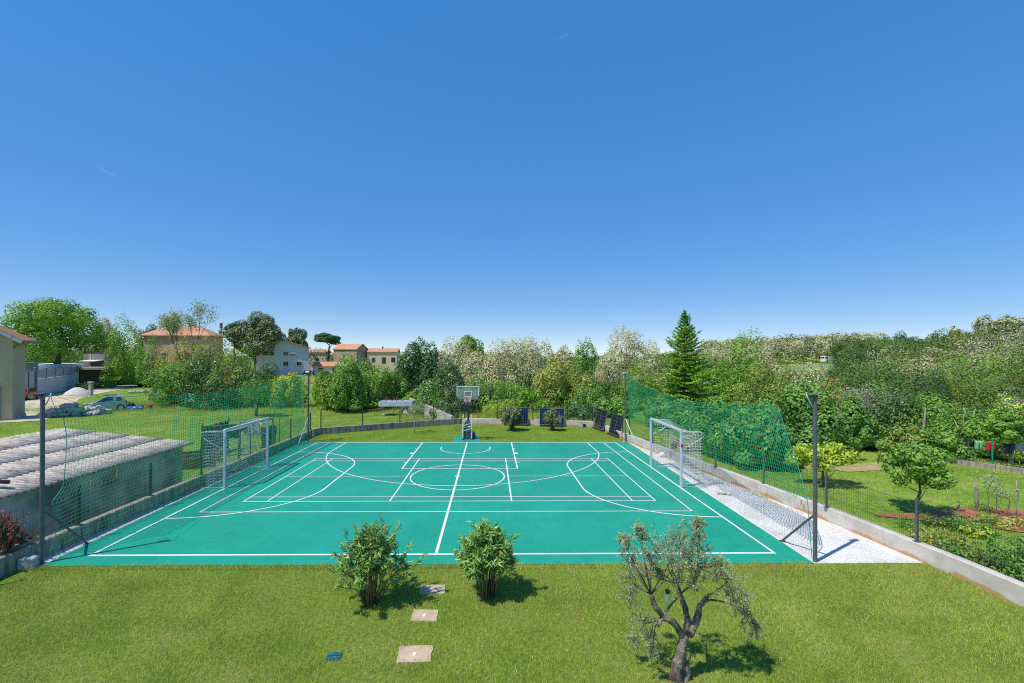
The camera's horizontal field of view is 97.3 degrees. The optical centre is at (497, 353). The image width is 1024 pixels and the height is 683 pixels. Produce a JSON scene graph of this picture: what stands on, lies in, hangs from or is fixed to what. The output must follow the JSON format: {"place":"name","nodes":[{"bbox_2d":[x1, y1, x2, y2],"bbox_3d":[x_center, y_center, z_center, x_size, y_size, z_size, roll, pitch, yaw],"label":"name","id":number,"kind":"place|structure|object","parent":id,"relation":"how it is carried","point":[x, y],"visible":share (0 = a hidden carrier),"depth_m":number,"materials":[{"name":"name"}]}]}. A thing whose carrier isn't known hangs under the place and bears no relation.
{"place":"outdoors","nodes":[
{"label":"outdoors","id":0,"kind":"place"},
{"bbox_2d":[0,375,285,422],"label":"dirt road","id":1,"kind":"structure","parent":0,"point":[35,403],"depth_m":52.72,"materials":[{"name":"beige soil"}]},
{"bbox_2d":[0,424,1023,682],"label":"lawn","id":2,"kind":"structure","parent":0,"point":[388,644],"depth_m":7.84,"materials":[{"name":"green plant"}]},
{"bbox_2d":[327,512,429,608],"bbox_3d":[-2.334,3.915,8.753,1.798,1.788,1.470,0,0,-34],"label":"oleander bush","id":3,"kind":"object","parent":2,"relation":"on","point":[371,548],"visible":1,"depth_m":8.48,"materials":[{"name":"green plant"}]},
{"bbox_2d":[396,645,432,663],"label":"stepping slab","id":4,"kind":"structure","parent":2,"relation":"on","point":[415,653],"depth_m":7.15,"materials":[{"name":"stone"}]},
{"bbox_2d":[22,560,827,570],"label":"grass","id":5,"kind":"structure","parent":2,"relation":"on","point":[41,568],"depth_m":10.09,"materials":[{"name":"green plant"}]},
{"bbox_2d":[42,436,812,566],"bbox_3d":[-1.644,4.855,18.444,17.880,0.019,16.440,0,0,-1],"label":"sports court","id":6,"kind":"object","parent":2,"relation":"on","point":[578,525],"visible":0.89,"depth_m":13.83,"materials":[{"name":"tile"}]},
{"bbox_2d":[196,417,268,488],"bbox_3d":[-10.195,3.766,17.562,0.992,2.100,3.194,0,0,-1],"label":"football goal","id":7,"kind":"object","parent":6,"relation":"on","point":[266,434],"visible":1,"depth_m":17.33,"materials":[{"name":"metal"}]},
{"bbox_2d":[89,442,774,555],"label":"court markings","id":8,"kind":"object","parent":6,"relation":"on","point":[446,516],"visible":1,"depth_m":15.20,"materials":[{"name":"white paint"}]},
{"bbox_2d":[309,424,620,440],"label":"grass","id":9,"kind":"structure","parent":2,"relation":"on","point":[488,436],"depth_m":27.22,"materials":[{"name":"green plant"}]},
{"bbox_2d":[37,440,921,567],"bbox_3d":[-0.535,4.865,17.830,20.680,0.001,15.500,0,0,-1],"label":"gravel strip","id":10,"kind":"object","parent":2,"relation":"on","point":[819,541],"visible":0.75,"depth_m":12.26,"materials":[{"name":"grey gravel"}]},
{"bbox_2d":[33,393,90,564],"bbox_3d":[-10.353,2.853,10.787,0.370,3.882,1.205,0,0,-1],"label":"net pole","id":11,"kind":"object","parent":10,"relation":"on","point":[42,510],"visible":0.99,"depth_m":10.22,"materials":[{"name":"grey metal"}]},
{"bbox_2d":[48,376,304,557],"bbox_3d":[-10.428,2.893,17.540,0.293,3.841,14.592,0,0,-1],"label":"ball stop net","id":12,"kind":"object","parent":11,"relation":"attached to","point":[273,408],"visible":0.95,"depth_m":15.37,"materials":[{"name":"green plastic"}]},
{"bbox_2d":[622,372,635,443],"bbox_3d":[7.211,2.990,24.635,0.266,3.882,1.182,0,0,-17],"label":"net pole","id":13,"kind":"object","parent":10,"relation":"on","point":[625,410],"visible":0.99,"depth_m":25.11,"materials":[{"name":"grey metal"}]},
{"bbox_2d":[627,376,811,556],"bbox_3d":[7.335,3.038,17.849,0.126,3.642,14.490,0,0,-1],"label":"ball stop net","id":14,"kind":"object","parent":13,"relation":"attached to","point":[662,398],"visible":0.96,"depth_m":14.28,"materials":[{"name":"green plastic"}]},
{"bbox_2d":[650,418,707,487],"bbox_3d":[7.055,3.814,17.812,0.992,2.100,3.194,0,0,-1],"label":"football goal","id":15,"kind":"object","parent":10,"relation":"on","point":[682,448],"visible":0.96,"depth_m":16.89,"materials":[{"name":"metal"}]},
{"bbox_2d":[779,394,817,562],"bbox_3d":[7.279,2.902,11.033,0.260,3.882,1.265,0,0,-1],"label":"net pole","id":16,"kind":"object","parent":10,"relation":"on","point":[814,397],"visible":1,"depth_m":10.44,"materials":[{"name":"grey metal"}]},
{"bbox_2d":[452,517,521,600],"bbox_3d":[-0.234,4.044,8.906,1.301,1.539,1.244,0,0,-21],"label":"oleander bush","id":17,"kind":"object","parent":2,"relation":"on","point":[484,545],"visible":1,"depth_m":8.76,"materials":[{"name":"green plant"}]},
{"bbox_2d":[615,514,765,682],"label":"olive tree","id":18,"kind":"object","parent":2,"relation":"on","point":[680,671],"visible":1,"depth_m":6.56,"materials":[{"name":"green plant"}]},
{"bbox_2d":[0,356,1023,581],"bbox_3d":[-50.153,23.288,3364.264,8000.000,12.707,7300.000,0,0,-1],"label":"ground","id":19,"kind":"structure","parent":0,"point":[876,519],"depth_m":19.71,"materials":[{"name":"green plant"}]},
{"bbox_2d":[0,325,39,419],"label":"beige house","id":20,"kind":"structure","parent":19,"relation":"on","point":[12,371],"depth_m":37.80,"materials":[{"name":"paint"}]},
{"bbox_2d":[0,508,45,554],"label":"photinia bush","id":21,"kind":"object","parent":19,"relation":"on","point":[5,536],"visible":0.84,"depth_m":10.10,"materials":[{"name":"red plant"}]},
{"bbox_2d":[0,297,110,376],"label":"walnut tree","id":22,"kind":"object","parent":19,"relation":"on","point":[45,320],"visible":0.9,"depth_m":70.69,"materials":[{"name":"green plant"}]},
{"bbox_2d":[37,366,78,394],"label":"boundary wall","id":23,"kind":"structure","parent":19,"relation":"on","point":[58,383],"depth_m":65.94,"materials":[{"name":"concrete"}]},
{"bbox_2d":[62,367,117,384],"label":"flat shed","id":24,"kind":"structure","parent":19,"relation":"on","point":[90,374],"depth_m":81.56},
{"bbox_2d":[0,428,193,548],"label":"shed","id":25,"kind":"structure","parent":19,"relation":"on","point":[20,462],"depth_m":14.21,"materials":[{"name":"grey paint"}]},
{"bbox_2d":[79,350,125,366],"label":"stone hut","id":26,"kind":"object","parent":19,"relation":"on","point":[96,359],"visible":0.28,"depth_m":90.61,"materials":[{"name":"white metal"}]},
{"bbox_2d":[99,313,148,384],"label":"leafy tree","id":27,"kind":"object","parent":19,"relation":"on","point":[122,349],"visible":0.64,"depth_m":82.16,"materials":[{"name":"green plant"}]},
{"bbox_2d":[119,335,155,386],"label":"leafy tree","id":28,"kind":"object","parent":19,"relation":"on","point":[127,380],"visible":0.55,"depth_m":78.02,"materials":[{"name":"green plant"}]},
{"bbox_2d":[134,334,170,386],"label":"elder bush","id":29,"kind":"object","parent":19,"relation":"on","point":[146,369],"visible":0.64,"depth_m":76.56,"materials":[{"name":"green plant"}]},
{"bbox_2d":[0,430,311,576],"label":"wall","id":30,"kind":"structure","parent":19,"relation":"on","point":[8,562],"depth_m":12.46,"materials":[{"name":"concrete"}]},
{"bbox_2d":[0,412,310,554],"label":"wire fence","id":31,"kind":"object","parent":30,"relation":"on","point":[78,499],"visible":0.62,"depth_m":12.27,"materials":[{"name":"metal"}]},
{"bbox_2d":[142,360,195,405],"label":"bush","id":32,"kind":"object","parent":19,"relation":"on","point":[175,376],"visible":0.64,"depth_m":48.35,"materials":[{"name":"green plant"}]},
{"bbox_2d":[153,333,210,394],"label":"shrub","id":33,"kind":"object","parent":19,"relation":"on","point":[184,356],"visible":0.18,"depth_m":58.52,"materials":[{"name":"green plant"}]},
{"bbox_2d":[140,323,225,376],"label":"red house","id":34,"kind":"structure","parent":19,"relation":"on","point":[164,340],"depth_m":104.65,"materials":[{"name":"paint"}]},
{"bbox_2d":[150,299,219,369],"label":"sparse tree","id":35,"kind":"object","parent":19,"relation":"on","point":[170,325],"visible":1,"depth_m":61.24,"materials":[{"name":"green plant"}]},
{"bbox_2d":[0,406,384,480],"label":"grass","id":36,"kind":"structure","parent":19,"relation":"on","point":[109,421],"depth_m":36.81,"materials":[{"name":"green plant"}]},
{"bbox_2d":[175,347,226,402],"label":"bush","id":37,"kind":"object","parent":19,"relation":"on","point":[198,372],"visible":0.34,"depth_m":48.83,"materials":[{"name":"green plant"}]},
{"bbox_2d":[177,373,249,408],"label":"bush","id":38,"kind":"object","parent":19,"relation":"on","point":[209,405],"visible":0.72,"depth_m":45.57,"materials":[{"name":"green plant"}]},
{"bbox_2d":[25,398,402,412],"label":"grass","id":39,"kind":"structure","parent":19,"relation":"on","point":[311,404],"depth_m":45.41,"materials":[{"name":"green plant"}]},
{"bbox_2d":[182,330,245,388],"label":"shrub","id":40,"kind":"object","parent":19,"relation":"on","point":[220,352],"visible":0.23,"depth_m":61.05,"materials":[{"name":"green plant"}]},
{"bbox_2d":[202,350,253,404],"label":"bush","id":41,"kind":"object","parent":19,"relation":"on","point":[237,379],"visible":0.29,"depth_m":47.86,"materials":[{"name":"green plant"}]},
{"bbox_2d":[201,417,279,455],"bbox_3d":[-14.467,4.713,25.474,3.510,1.971,2.062,0,0,-11],"label":"netted pen","id":42,"kind":"object","parent":19,"relation":"on","point":[214,427],"visible":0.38,"depth_m":24.59,"materials":[{"name":"green fabric"}]},
{"bbox_2d":[233,378,275,416],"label":"apple tree","id":43,"kind":"object","parent":19,"relation":"on","point":[258,383],"visible":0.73,"depth_m":40.09,"materials":[{"name":"green plant"}]},
{"bbox_2d":[224,311,286,367],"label":"chestnut tree","id":44,"kind":"object","parent":19,"relation":"on","point":[268,333],"visible":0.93,"depth_m":122.39,"materials":[{"name":"green plant"}]},
{"bbox_2d":[233,361,279,406],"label":"bush","id":45,"kind":"object","parent":19,"relation":"on","point":[265,373],"visible":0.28,"depth_m":48.33,"materials":[{"name":"green plant"}]},
{"bbox_2d":[256,339,310,374],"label":"grey house","id":46,"kind":"structure","parent":19,"relation":"on","point":[286,357],"depth_m":125.78,"materials":[{"name":"paint"}]},
{"bbox_2d":[268,371,307,407],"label":"bush","id":47,"kind":"object","parent":19,"relation":"on","point":[288,386],"visible":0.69,"depth_m":47.09,"materials":[{"name":"green plant"}]},
{"bbox_2d":[311,369,348,409],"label":"leafy tree","id":48,"kind":"object","parent":19,"relation":"on","point":[323,395],"visible":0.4,"depth_m":44.81,"materials":[{"name":"green plant"}]},
{"bbox_2d":[327,356,368,411],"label":"leafy tree","id":49,"kind":"object","parent":19,"relation":"on","point":[345,392],"visible":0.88,"depth_m":43.44,"materials":[{"name":"green plant"}]},
{"bbox_2d":[332,342,367,370],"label":"stone house","id":50,"kind":"structure","parent":19,"relation":"on","point":[345,350],"depth_m":150.27,"materials":[{"name":"stone"}]},
{"bbox_2d":[335,353,395,408],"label":"leafy tree","id":51,"kind":"object","parent":19,"relation":"on","point":[372,401],"visible":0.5,"depth_m":45.64,"materials":[{"name":"green plant"}]},
{"bbox_2d":[26,345,709,374],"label":"wood","id":52,"kind":"object","parent":19,"relation":"on","point":[77,358],"visible":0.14,"depth_m":176.06,"materials":[{"name":"green plant"}]},
{"bbox_2d":[367,347,399,371],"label":"cream house","id":53,"kind":"structure","parent":19,"relation":"on","point":[383,356],"depth_m":151.54,"materials":[{"name":"paint"}]},
{"bbox_2d":[311,418,461,435],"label":"wall","id":54,"kind":"structure","parent":19,"relation":"on","point":[368,427],"depth_m":28.96,"materials":[{"name":"concrete"}]},
{"bbox_2d":[377,369,409,399],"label":"leafy tree","id":55,"kind":"object","parent":19,"relation":"on","point":[399,385],"visible":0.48,"depth_m":47.70,"materials":[{"name":"green plant"}]},
{"bbox_2d":[393,335,443,400],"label":"laurel tree","id":56,"kind":"object","parent":19,"relation":"on","point":[412,369],"visible":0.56,"depth_m":51.48,"materials":[{"name":"green plant"}]},
{"bbox_2d":[407,378,452,414],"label":"bush","id":57,"kind":"object","parent":19,"relation":"on","point":[429,398],"visible":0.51,"depth_m":41.62,"materials":[{"name":"green plant"}]},
{"bbox_2d":[432,358,465,398],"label":"laurel tree","id":58,"kind":"object","parent":19,"relation":"on","point":[452,374],"visible":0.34,"depth_m":48.03,"materials":[{"name":"green plant"}]},
{"bbox_2d":[436,333,483,391],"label":"acacia tree","id":59,"kind":"object","parent":19,"relation":"on","point":[456,358],"visible":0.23,"depth_m":62.85,"materials":[{"name":"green plant"}]},
{"bbox_2d":[461,375,496,412],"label":"leafy tree","id":60,"kind":"object","parent":19,"relation":"on","point":[483,385],"visible":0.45,"depth_m":42.10,"materials":[{"name":"green plant"}]},
{"bbox_2d":[458,338,521,390],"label":"acacia tree","id":61,"kind":"object","parent":19,"relation":"on","point":[485,364],"visible":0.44,"depth_m":54.87,"materials":[{"name":"white plant"}]},
{"bbox_2d":[387,405,595,423],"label":"grass","id":62,"kind":"structure","parent":19,"relation":"on","point":[402,418],"depth_m":37.80,"materials":[{"name":"green plant"}]},
{"bbox_2d":[488,333,548,386],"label":"acacia tree","id":63,"kind":"object","parent":19,"relation":"on","point":[520,365],"visible":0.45,"depth_m":56.38,"materials":[{"name":"white plant"}]},
{"bbox_2d":[464,418,592,426],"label":"wall","id":64,"kind":"structure","parent":19,"relation":"on","point":[531,422],"depth_m":30.83,"materials":[{"name":"concrete"}]},
{"bbox_2d":[515,386,554,411],"bbox_3d":[2.968,4.099,40.088,3.798,2.449,3.301,0,0,33],"label":"bush","id":65,"kind":"object","parent":19,"relation":"on","point":[539,400],"visible":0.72,"depth_m":39.34,"materials":[{"name":"green plant"}]},
{"bbox_2d":[529,353,594,406],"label":"leafy tree","id":66,"kind":"object","parent":19,"relation":"on","point":[554,373],"visible":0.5,"depth_m":41.89,"materials":[{"name":"green plant"}]},
{"bbox_2d":[563,399,596,420],"bbox_3d":[6.136,4.350,34.284,3.401,1.586,3.498,0,0,-1],"label":"bush","id":67,"kind":"object","parent":19,"relation":"on","point":[586,408],"visible":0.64,"depth_m":33.62,"materials":[{"name":"green plant"}]},
{"bbox_2d":[442,378,721,410],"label":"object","id":68,"kind":"object","parent":19,"relation":"on","point":[606,386],"visible":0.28,"depth_m":41.39,"materials":[{"name":"green plant"}]},
{"bbox_2d":[568,336,601,384],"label":"leafy tree","id":69,"kind":"object","parent":19,"relation":"on","point":[584,361],"visible":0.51,"depth_m":59.72,"materials":[{"name":"green plant"}]},
{"bbox_2d":[564,382,605,410],"bbox_3d":[7.591,3.831,39.057,3.615,2.709,3.222,0,0,-35],"label":"bush","id":70,"kind":"object","parent":19,"relation":"on","point":[588,397],"visible":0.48,"depth_m":38.83,"materials":[{"name":"green plant"}]},
{"bbox_2d":[593,352,620,383],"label":"acacia tree","id":71,"kind":"object","parent":19,"relation":"on","point":[609,370],"visible":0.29,"depth_m":51.91,"materials":[{"name":"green plant"}]},
{"bbox_2d":[592,396,632,416],"bbox_3d":[9.173,4.304,36.052,3.189,1.721,2.986,0,0,-1],"label":"bush","id":72,"kind":"object","parent":19,"relation":"on","point":[615,406],"visible":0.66,"depth_m":35.23,"materials":[{"name":"green plant"}]},
{"bbox_2d":[595,324,650,384],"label":"acacia tree","id":73,"kind":"object","parent":19,"relation":"on","point":[638,348],"visible":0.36,"depth_m":56.02,"materials":[{"name":"white plant"}]},
{"bbox_2d":[609,356,659,410],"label":"leafy tree","id":74,"kind":"object","parent":19,"relation":"on","point":[646,378],"visible":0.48,"depth_m":39.74,"materials":[{"name":"green plant"}]},
{"bbox_2d":[635,339,676,385],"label":"acacia tree","id":75,"kind":"object","parent":19,"relation":"on","point":[654,367],"visible":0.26,"depth_m":51.84,"materials":[{"name":"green plant"}]},
{"bbox_2d":[643,395,694,427],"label":"fig tree","id":76,"kind":"object","parent":19,"relation":"on","point":[662,411],"visible":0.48,"depth_m":30.27,"materials":[{"name":"green plant"}]},
{"bbox_2d":[636,309,728,416],"bbox_3d":[14.813,0.889,35.721,6.997,8.730,6.935,0,0,-1],"label":"fir tree","id":77,"kind":"object","parent":19,"relation":"on","point":[684,337],"visible":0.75,"depth_m":35.33,"materials":[{"name":"green plant"}]},
{"bbox_2d":[695,353,732,407],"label":"leafy tree","id":78,"kind":"object","parent":19,"relation":"on","point":[716,380],"visible":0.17,"depth_m":49.67,"materials":[{"name":"green plant"}]},
{"bbox_2d":[677,396,756,454],"bbox_3d":[10.970,3.612,22.426,3.787,2.947,3.380,0,0,38],"label":"fig tree","id":79,"kind":"object","parent":19,"relation":"on","point":[714,400],"visible":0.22,"depth_m":22.27,"materials":[{"name":"green plant"}]},
{"bbox_2d":[718,326,769,412],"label":"leafy tree","id":80,"kind":"object","parent":19,"relation":"on","point":[731,384],"visible":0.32,"depth_m":47.22,"materials":[{"name":"green plant"}]},
{"bbox_2d":[712,393,803,466],"bbox_3d":[11.478,3.423,20.056,3.415,3.302,3.488,0,0,40],"label":"fig tree","id":81,"kind":"object","parent":19,"relation":"on","point":[793,436],"visible":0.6,"depth_m":19.41,"materials":[{"name":"green plant"}]},
{"bbox_2d":[727,355,799,419],"bbox_3d":[21.684,3.019,36.377,6.180,5.713,5.852,0,0,-1],"label":"cherry tree","id":82,"kind":"object","parent":19,"relation":"on","point":[768,386],"visible":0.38,"depth_m":36.08,"materials":[{"name":"green plant"}]},
{"bbox_2d":[693,330,888,373],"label":"wood","id":83,"kind":"object","parent":19,"relation":"on","point":[808,345],"visible":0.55,"depth_m":166.26,"materials":[{"name":"green plant"}]},
{"bbox_2d":[773,350,840,404],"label":"acacia tree","id":84,"kind":"object","parent":19,"relation":"on","point":[810,370],"visible":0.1,"depth_m":44.13,"materials":[{"name":"green plant"}]},
{"bbox_2d":[775,379,844,457],"bbox_3d":[14.796,3.140,21.824,3.584,3.907,3.453,0,0,-1],"label":"fig tree","id":85,"kind":"object","parent":19,"relation":"on","point":[829,421],"visible":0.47,"depth_m":20.97,"materials":[{"name":"green plant"}]},
{"bbox_2d":[623,433,1023,606],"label":"wall","id":86,"kind":"structure","parent":19,"relation":"on","point":[1011,589],"depth_m":11.33,"materials":[{"name":"concrete"}]},
{"bbox_2d":[629,418,1023,580],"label":"wire fence","id":87,"kind":"object","parent":86,"relation":"on","point":[647,431],"visible":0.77,"depth_m":11.17,"materials":[{"name":"green metal"}]},
{"bbox_2d":[786,441,861,485],"bbox_3d":[12.190,4.220,16.762,2.571,2.007,1.635,0,0,-1],"label":"lemon tree","id":88,"kind":"object","parent":19,"relation":"on","point":[827,459],"visible":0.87,"depth_m":16.51,"materials":[{"name":"yellow plant"}]},
{"bbox_2d":[811,375,864,409],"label":"cherry tree","id":89,"kind":"object","parent":19,"relation":"on","point":[829,387],"visible":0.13,"depth_m":32.82,"materials":[{"name":"green plant"}]},
{"bbox_2d":[820,394,875,448],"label":"fig tree","id":90,"kind":"object","parent":19,"relation":"on","point":[855,418],"visible":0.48,"depth_m":22.99,"materials":[{"name":"green plant"}]},
{"bbox_2d":[698,323,1023,415],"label":"wood","id":91,"kind":"object","parent":19,"relation":"on","point":[848,354],"visible":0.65,"depth_m":66.53,"materials":[{"name":"green plant"}]},
{"bbox_2d":[864,388,912,441],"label":"orchard tree","id":92,"kind":"object","parent":19,"relation":"on","point":[888,410],"visible":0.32,"depth_m":24.00,"materials":[{"name":"green plant"}]},
{"bbox_2d":[877,425,936,452],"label":"orchard tree","id":93,"kind":"object","parent":19,"relation":"on","point":[909,435],"visible":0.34,"depth_m":21.77,"materials":[{"name":"green plant"}]},
{"bbox_2d":[888,391,955,440],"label":"orchard tree","id":94,"kind":"object","parent":19,"relation":"on","point":[937,421],"visible":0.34,"depth_m":23.02,"materials":[{"name":"green plant"}]},
{"bbox_2d":[909,366,951,418],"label":"leafy tree","id":95,"kind":"object","parent":19,"relation":"on","point":[923,388],"visible":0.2,"depth_m":55.97,"materials":[{"name":"green plant"}]},
{"bbox_2d":[864,446,1023,473],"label":"wall","id":96,"kind":"structure","parent":19,"relation":"on","point":[984,465],"depth_m":19.59,"materials":[{"name":"concrete"}]},
{"bbox_2d":[906,516,982,555],"bbox_3d":[11.237,4.631,11.345,1.433,0.716,1.584,0,0,-1],"label":"garden plant","id":97,"kind":"object","parent":19,"relation":"on","point":[923,539],"visible":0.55,"depth_m":11.36,"materials":[{"name":"green plant"}]},
{"bbox_2d":[915,424,977,460],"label":"orchard tree","id":98,"kind":"object","parent":19,"relation":"on","point":[944,440],"visible":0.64,"depth_m":20.65,"materials":[{"name":"green plant"}]},
{"bbox_2d":[873,508,1023,531],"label":"soil bed","id":99,"kind":"object","parent":19,"relation":"on","point":[967,512],"visible":0.53,"depth_m":13.70,"materials":[{"name":"brown soil"}]},
{"bbox_2d":[876,442,959,513],"bbox_3d":[12.752,3.977,13.788,1.731,2.458,1.989,0,0,-32],"label":"fruit tree","id":100,"kind":"object","parent":99,"relation":"on","point":[899,461],"visible":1,"depth_m":13.53,"materials":[{"name":"green plant"}]},
{"bbox_2d":[928,396,996,446],"bbox_3d":[24.732,3.953,24.342,2.974,3.235,2.915,0,0,-1],"label":"orchard tree","id":101,"kind":"object","parent":19,"relation":"on","point":[954,413],"visible":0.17,"depth_m":24.00,"materials":[{"name":"green plant"}]},
{"bbox_2d":[952,416,1005,455],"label":"orchard tree","id":102,"kind":"object","parent":19,"relation":"on","point":[970,429],"visible":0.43,"depth_m":22.40,"materials":[{"name":"green plant"}]},
{"bbox_2d":[949,531,1023,579],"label":"garden plant","id":103,"kind":"object","parent":19,"relation":"on","point":[993,552],"visible":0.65,"depth_m":10.03,"materials":[{"name":"green plant"}]},
{"bbox_2d":[983,410,1023,466],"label":"orchard tree","id":104,"kind":"object","parent":19,"relation":"on","point":[1005,424],"visible":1,"depth_m":20.51,"materials":[{"name":"green plant"}]},
{"bbox_2d":[987,391,1023,465],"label":"orchard tree","id":105,"kind":"object","parent":19,"relation":"on","point":[1015,406],"visible":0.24,"depth_m":23.05,"materials":[{"name":"green plant"}]},
{"bbox_2d":[0,0,1023,356],"label":"sky","id":106,"kind":"structure","parent":0,"point":[370,173],"materials":[{"name":"blue"}]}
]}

